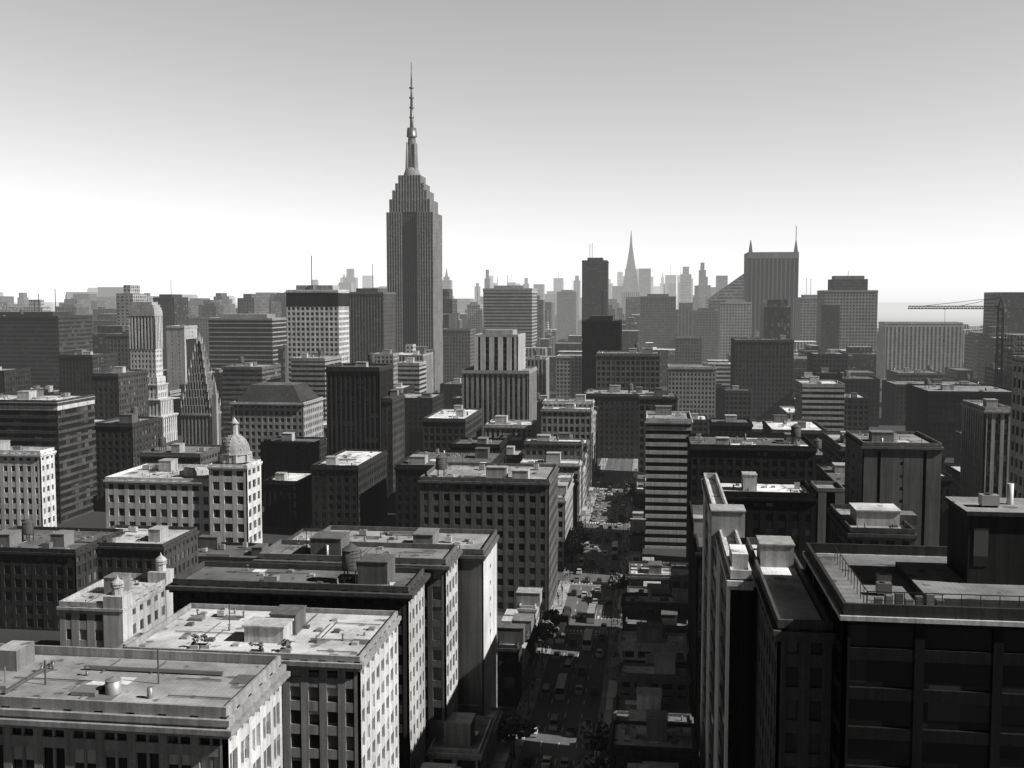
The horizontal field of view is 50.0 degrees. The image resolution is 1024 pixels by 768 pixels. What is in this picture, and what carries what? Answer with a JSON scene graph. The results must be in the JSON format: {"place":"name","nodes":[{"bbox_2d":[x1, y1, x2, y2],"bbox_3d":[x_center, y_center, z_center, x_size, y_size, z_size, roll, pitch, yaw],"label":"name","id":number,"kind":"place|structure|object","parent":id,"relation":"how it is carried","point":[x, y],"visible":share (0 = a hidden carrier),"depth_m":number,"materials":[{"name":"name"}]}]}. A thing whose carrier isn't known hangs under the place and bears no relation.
{"place":"outdoors","nodes":[
{"label":"outdoors","id":0,"kind":"place"},
{"bbox_2d":[0,292,92,388],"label":"building","id":1,"kind":"structure","parent":0,"point":[38,342],"depth_m":985.45,"materials":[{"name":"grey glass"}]},
{"bbox_2d":[0,390,97,523],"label":"building","id":2,"kind":"structure","parent":0,"point":[63,424],"depth_m":496.52,"materials":[{"name":"concrete"},{"name":"stone"},{"name":"glass"}]},
{"bbox_2d":[0,518,124,630],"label":"dark building","id":3,"kind":"structure","parent":0,"point":[44,571],"depth_m":332.93,"materials":[{"name":"brick"},{"name":"concrete"},{"name":"glass"}]},
{"bbox_2d":[56,293,88,314],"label":"building","id":4,"kind":"structure","parent":0,"point":[78,309],"depth_m":1757.98,"materials":[{"name":"grey glass"}]},
{"bbox_2d":[57,349,117,393],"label":"building","id":5,"kind":"structure","parent":0,"point":[77,368],"depth_m":853.56,"materials":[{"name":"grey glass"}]},
{"bbox_2d":[105,326,130,368],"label":"building","id":6,"kind":"structure","parent":0,"point":[118,343],"depth_m":952.49,"materials":[{"name":"grey concrete"}]},
{"bbox_2d":[91,366,148,417],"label":"building","id":7,"kind":"structure","parent":0,"point":[117,390],"depth_m":683.37,"materials":[{"name":"grey concrete"}]},
{"bbox_2d":[94,406,160,504],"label":"building","id":8,"kind":"structure","parent":0,"point":[123,441],"depth_m":534.52,"materials":[{"name":"brick"},{"name":"concrete"},{"name":"glass"}]},
{"bbox_2d":[75,525,199,580],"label":"dark building","id":9,"kind":"structure","parent":0,"point":[137,549],"depth_m":345.83,"materials":[{"name":"brick"},{"name":"concrete"},{"name":"glass"}]},
{"bbox_2d":[0,640,289,767],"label":"building","id":10,"kind":"structure","parent":0,"point":[75,707],"depth_m":126.30,"materials":[{"name":"stone"},{"name":"concrete"},{"name":"glass"}]},
{"bbox_2d":[128,302,178,442],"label":"skyscraper","id":11,"kind":"structure","parent":0,"point":[146,337],"depth_m":766.12,"materials":[{"name":"grey stone"}]},
{"bbox_2d":[152,294,188,369],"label":"building","id":12,"kind":"structure","parent":0,"point":[174,307],"depth_m":1314.81,"materials":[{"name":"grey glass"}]},
{"bbox_2d":[138,436,220,464],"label":"building","id":13,"kind":"structure","parent":0,"point":[184,453],"depth_m":515.30,"materials":[{"name":"grey concrete"}]},
{"bbox_2d":[165,325,197,388],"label":"building","id":14,"kind":"structure","parent":0,"point":[180,342],"depth_m":1052.14,"materials":[{"name":"grey concrete"}]},
{"bbox_2d":[189,317,216,364],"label":"building","id":15,"kind":"structure","parent":0,"point":[201,323],"depth_m":1569.33,"materials":[{"name":"grey concrete"}]},
{"bbox_2d":[198,535,272,563],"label":"dark building","id":16,"kind":"structure","parent":0,"point":[212,548],"depth_m":382.31,"materials":[{"name":"grey concrete"}]},
{"bbox_2d":[123,603,400,767],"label":"building","id":17,"kind":"structure","parent":0,"point":[340,698],"depth_m":175.03,"materials":[{"name":"grey concrete"}]},
{"bbox_2d":[165,543,430,767],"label":"building","id":18,"kind":"structure","parent":0,"point":[356,579],"depth_m":202.46,"materials":[{"name":"grey concrete"}]},
{"bbox_2d":[286,529,323,539],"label":"rooftop","id":19,"kind":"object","parent":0,"point":[300,534],"depth_m":419.26,"materials":[{"name":"grey concrete"}]},
{"bbox_2d":[325,352,405,510],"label":"dark tower","id":20,"kind":"structure","parent":0,"point":[365,404],"depth_m":517.68,"materials":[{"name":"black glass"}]},
{"bbox_2d":[443,328,475,381],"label":"building","id":21,"kind":"structure","parent":0,"point":[458,350],"depth_m":1219.56,"materials":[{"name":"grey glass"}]},
{"bbox_2d":[418,454,558,613],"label":"building","id":22,"kind":"structure","parent":0,"point":[515,505],"depth_m":350.59,"materials":[{"name":"grey concrete"}]},
{"bbox_2d":[0,302,983,767],"bbox_3d":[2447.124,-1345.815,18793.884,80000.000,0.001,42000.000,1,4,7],"label":"ground","id":23,"kind":"structure","parent":0,"point":[96,518],"depth_m":476.76,"materials":[{"name":"concrete"}]},
{"bbox_2d":[0,440,56,530],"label":"white building","id":24,"kind":"structure","parent":23,"relation":"on","point":[27,484],"depth_m":373.90,"materials":[{"name":"stone"},{"name":"concrete"},{"name":"glass"}]},
{"bbox_2d":[56,552,173,648],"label":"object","id":25,"kind":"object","parent":23,"relation":"on","point":[121,610],"visible":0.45,"depth_m":285.39,"materials":[{"name":"white stone"}]},
{"bbox_2d":[103,414,262,542],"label":"domed building","id":26,"kind":"structure","parent":23,"relation":"on","point":[222,496],"depth_m":419.89,"materials":[{"name":"stone"},{"name":"concrete"},{"name":"glass"}]},
{"bbox_2d":[180,333,221,444],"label":"skyscraper","id":27,"kind":"structure","parent":23,"relation":"on","point":[201,412],"depth_m":727.99,"materials":[{"name":"stone"},{"name":"concrete"},{"name":"glass"}]},
{"bbox_2d":[207,310,285,381],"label":"office building","id":28,"kind":"structure","parent":23,"relation":"on","point":[249,337],"depth_m":1043.07,"materials":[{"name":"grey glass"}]},
{"bbox_2d":[221,356,281,436],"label":"building","id":29,"kind":"structure","parent":23,"relation":"on","point":[239,379],"depth_m":795.69,"materials":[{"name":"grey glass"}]},
{"bbox_2d":[229,382,325,458],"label":"hip-roofed building","id":30,"kind":"structure","parent":23,"relation":"on","point":[262,411],"depth_m":612.82,"materials":[{"name":"grey stone"}]},
{"bbox_2d":[285,256,349,381],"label":"white building","id":31,"kind":"structure","parent":23,"relation":"on","point":[317,317],"depth_m":846.57,"materials":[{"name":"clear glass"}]},
{"bbox_2d":[252,526,462,761],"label":"building","id":32,"kind":"structure","parent":23,"relation":"on","point":[439,562],"depth_m":217.74,"materials":[{"name":"grey concrete"}]},
{"bbox_2d":[349,264,395,362],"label":"grey building","id":33,"kind":"structure","parent":23,"relation":"on","point":[372,320],"depth_m":1036.38,"materials":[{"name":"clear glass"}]},
{"bbox_2d":[309,525,498,715],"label":"building","id":34,"kind":"structure","parent":23,"relation":"on","point":[477,621],"depth_m":232.87,"materials":[{"name":"grey concrete"}]},
{"bbox_2d":[386,63,442,392],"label":"spire tower","id":35,"kind":"structure","parent":23,"relation":"on","point":[414,244],"depth_m":1150.87,"materials":[{"name":"grey concrete"}]},
{"bbox_2d":[467,287,482,333],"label":"building","id":36,"kind":"structure","parent":23,"relation":"on","point":[474,314],"depth_m":1719.84,"materials":[{"name":"grey glass"}]},
{"bbox_2d":[461,329,537,436],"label":"art deco building","id":37,"kind":"structure","parent":23,"relation":"on","point":[499,377],"depth_m":669.92,"materials":[{"name":"grey concrete"}]},
{"bbox_2d":[0,345,1011,528],"bbox_3d":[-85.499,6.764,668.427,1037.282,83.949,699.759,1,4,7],"label":"buildings","id":38,"kind":"structure","parent":23,"relation":"on","point":[349,487],"depth_m":562.71,"materials":[{"name":"grey concrete"}]},
{"bbox_2d":[0,286,1023,396],"bbox_3d":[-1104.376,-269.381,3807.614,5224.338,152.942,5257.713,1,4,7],"label":"buildings","id":39,"kind":"structure","parent":23,"relation":"on","point":[775,318],"depth_m":1278.90,"materials":[{"name":"grey concrete"}]},
{"bbox_2d":[0,285,1023,392],"bbox_3d":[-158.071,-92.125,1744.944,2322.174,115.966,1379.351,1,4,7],"label":"buildings","id":40,"kind":"structure","parent":23,"relation":"on","point":[862,360],"depth_m":1262.87,"materials":[{"name":"grey concrete"}]},
{"bbox_2d":[312,263,727,319],"bbox_3d":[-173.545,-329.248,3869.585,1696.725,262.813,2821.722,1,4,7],"label":"distant skyline","id":41,"kind":"structure","parent":23,"relation":"on","point":[704,291],"depth_m":3175.61,"materials":[{"name":"grey"}]},
{"bbox_2d":[31,347,1023,544],"bbox_3d":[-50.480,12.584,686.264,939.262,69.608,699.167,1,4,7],"label":"buildings","id":42,"kind":"structure","parent":23,"relation":"on","point":[289,459],"depth_m":634.95,"materials":[{"name":"grey concrete"}]},
{"bbox_2d":[420,388,698,767],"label":"buildings","id":43,"kind":"structure","parent":23,"relation":"on","point":[649,719],"depth_m":278.19,"materials":[{"name":"grey concrete"}]},
{"bbox_2d":[558,480,573,569],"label":"building","id":44,"kind":"structure","parent":23,"relation":"on","point":[565,506],"depth_m":409.20,"materials":[{"name":"grey concrete"}]},
{"bbox_2d":[497,458,637,767],"bbox_3d":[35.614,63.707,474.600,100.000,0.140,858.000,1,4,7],"label":"street","id":45,"kind":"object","parent":23,"relation":"on","point":[572,708],"visible":0.61,"depth_m":313.75,"materials":[{"name":"grey asphalt"}]},
{"bbox_2d":[498,479,627,767],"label":"cars","id":46,"kind":"object","parent":45,"relation":"on","point":[561,687],"visible":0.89,"depth_m":319.03,"materials":[{"name":"black metal"}]},
{"bbox_2d":[497,469,635,767],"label":"street trees","id":47,"kind":"object","parent":45,"relation":"on","point":[509,723],"visible":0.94,"depth_m":240.52,"materials":[{"name":"grey plant"}]},
{"bbox_2d":[505,448,636,767],"bbox_3d":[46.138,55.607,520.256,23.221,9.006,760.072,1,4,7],"label":"street furniture","id":48,"kind":"object","parent":45,"relation":"on","point":[537,656],"visible":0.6,"depth_m":366.49,"materials":[{"name":"grey metal"}]},
{"bbox_2d":[582,258,608,319],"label":"skyscraper","id":49,"kind":"structure","parent":23,"relation":"on","point":[595,277],"depth_m":1393.43,"materials":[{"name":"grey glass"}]},
{"bbox_2d":[581,290,622,393],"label":"high-rise building","id":50,"kind":"structure","parent":23,"relation":"on","point":[602,332],"depth_m":819.50,"materials":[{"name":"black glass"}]},
{"bbox_2d":[236,302,983,305],"bbox_3d":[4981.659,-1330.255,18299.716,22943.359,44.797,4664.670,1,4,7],"label":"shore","id":51,"kind":"structure","parent":23,"relation":"on","point":[930,304],"depth_m":17591.01,"materials":[{"name":"grey"}]},
{"bbox_2d":[584,383,651,458],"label":"building","id":52,"kind":"structure","parent":23,"relation":"on","point":[617,421],"depth_m":691.62,"materials":[{"name":"grey concrete"}]},
{"bbox_2d":[595,343,660,392],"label":"building","id":53,"kind":"structure","parent":23,"relation":"on","point":[633,366],"depth_m":757.84,"materials":[{"name":"grey concrete"}]},
{"bbox_2d":[621,232,639,312],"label":"skyscraper","id":54,"kind":"structure","parent":23,"relation":"on","point":[630,287],"depth_m":2581.02,"materials":[{"name":"grey glass"}]},
{"bbox_2d":[645,405,692,548],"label":"building bands","id":55,"kind":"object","parent":23,"relation":"on","point":[668,429],"visible":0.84,"depth_m":440.31,"materials":[{"name":"concrete"},{"name":"window glass"}]},
{"bbox_2d":[667,364,716,418],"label":"building","id":56,"kind":"structure","parent":23,"relation":"on","point":[692,387],"depth_m":891.65,"materials":[{"name":"concrete"}]},
{"bbox_2d":[687,501,702,751],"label":"dark building","id":57,"kind":"structure","parent":23,"relation":"on","point":[695,511],"depth_m":253.54,"materials":[{"name":"grey concrete"}]},
{"bbox_2d":[700,473,754,767],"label":"white building","id":58,"kind":"structure","parent":23,"relation":"on","point":[728,583],"depth_m":172.85,"materials":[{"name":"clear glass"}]},
{"bbox_2d":[686,423,817,562],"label":"dark building","id":59,"kind":"structure","parent":23,"relation":"on","point":[792,455],"depth_m":386.91,"materials":[{"name":"black concrete"}]},
{"bbox_2d":[706,226,798,340],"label":"skyscraper","id":60,"kind":"structure","parent":23,"relation":"on","point":[770,276],"depth_m":1609.45,"materials":[{"name":"grey concrete"}]},
{"bbox_2d":[743,535,834,767],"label":"brick building","id":61,"kind":"structure","parent":23,"relation":"on","point":[792,637],"depth_m":128.61,"materials":[{"name":"black brick"}]},
{"bbox_2d":[827,503,917,545],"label":"building","id":62,"kind":"structure","parent":23,"relation":"on","point":[872,523],"depth_m":236.65,"materials":[{"name":"concrete"}]},
{"bbox_2d":[844,430,943,545],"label":"brick building","id":63,"kind":"structure","parent":23,"relation":"on","point":[901,470],"depth_m":326.24,"materials":[{"name":"grey brick"}]},
{"bbox_2d":[803,483,1023,767],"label":"dark building","id":64,"kind":"structure","parent":23,"relation":"on","point":[928,658],"depth_m":119.09,"materials":[{"name":"black concrete"}]},
{"bbox_2d":[881,374,982,425],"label":"building","id":65,"kind":"structure","parent":23,"relation":"on","point":[893,408],"depth_m":886.25,"materials":[{"name":"grey concrete"}]},
{"bbox_2d":[905,377,1011,457],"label":"building block","id":66,"kind":"structure","parent":23,"relation":"on","point":[933,411],"depth_m":695.51,"materials":[{"name":"grey concrete"}]},
{"bbox_2d":[908,297,1023,388],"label":"tower crane","id":67,"kind":"object","parent":23,"relation":"on","point":[1001,373],"visible":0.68,"depth_m":762.61,"materials":[{"name":"grey metal"}]},
{"bbox_2d":[959,398,1010,497],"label":"high-rise building","id":68,"kind":"structure","parent":23,"relation":"on","point":[985,446],"depth_m":405.27,"materials":[{"name":"grey concrete"}]},
{"bbox_2d":[1008,356,1023,497],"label":"building","id":69,"kind":"structure","parent":23,"relation":"on","point":[1016,465],"depth_m":267.04,"materials":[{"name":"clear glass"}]},
{"bbox_2d":[483,275,536,346],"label":"striped tower","id":70,"kind":"structure","parent":0,"point":[507,306],"depth_m":1359.54,"materials":[{"name":"grey glass"}]},
{"bbox_2d":[0,0,1023,301],"label":"sky","id":71,"kind":"structure","parent":0,"point":[201,148],"materials":[{"name":"white"}]},
{"bbox_2d":[53,306,983,327],"bbox_3d":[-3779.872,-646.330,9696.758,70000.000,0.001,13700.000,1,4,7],"label":"bay water","id":72,"kind":"structure","parent":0,"point":[972,317],"depth_m":6854.38,"materials":[{"name":"grey liquid"}]},
{"bbox_2d":[557,282,577,342],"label":"building","id":73,"kind":"structure","parent":0,"point":[567,313],"depth_m":2300.83,"materials":[{"name":"grey glass"}]},
{"bbox_2d":[555,354,581,398],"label":"building","id":74,"kind":"structure","parent":0,"point":[568,376],"depth_m":1004.31,"materials":[{"name":"grey concrete"}]},
{"bbox_2d":[640,291,675,350],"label":"building","id":75,"kind":"structure","parent":0,"point":[658,320],"depth_m":1584.09,"materials":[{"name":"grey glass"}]},
{"bbox_2d":[675,336,701,363],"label":"building","id":76,"kind":"structure","parent":0,"point":[688,349],"depth_m":1285.08,"materials":[{"name":"grey concrete"}]},
{"bbox_2d":[692,297,717,363],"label":"building","id":77,"kind":"structure","parent":0,"point":[705,324],"depth_m":1675.27,"materials":[{"name":"grey concrete"}]},
{"bbox_2d":[717,287,751,359],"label":"building","id":78,"kind":"structure","parent":0,"point":[734,318],"depth_m":1521.66,"materials":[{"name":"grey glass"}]},
{"bbox_2d":[730,334,794,419],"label":"building","id":79,"kind":"structure","parent":0,"point":[761,369],"depth_m":913.00,"materials":[{"name":"grey concrete"}]},
{"bbox_2d":[719,471,817,569],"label":"dark building","id":80,"kind":"structure","parent":0,"point":[780,507],"depth_m":297.20,"materials":[{"name":"black concrete"}]},
{"bbox_2d":[795,278,816,340],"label":"building","id":81,"kind":"structure","parent":0,"point":[805,317],"depth_m":1508.98,"materials":[{"name":"grey glass"}]},
{"bbox_2d":[811,481,844,542],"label":"building","id":82,"kind":"structure","parent":0,"point":[828,493],"depth_m":295.27,"materials":[{"name":"grey concrete"}]},
{"bbox_2d":[816,276,878,351],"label":"building","id":83,"kind":"structure","parent":0,"point":[847,308],"depth_m":1307.50,"materials":[{"name":"grey glass"}]},
{"bbox_2d":[886,364,944,379],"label":"building","id":84,"kind":"structure","parent":0,"point":[905,374],"depth_m":1014.93,"materials":[{"name":"grey concrete"}]},
{"bbox_2d":[877,321,963,377],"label":"building","id":85,"kind":"structure","parent":0,"point":[915,345],"depth_m":1395.66,"materials":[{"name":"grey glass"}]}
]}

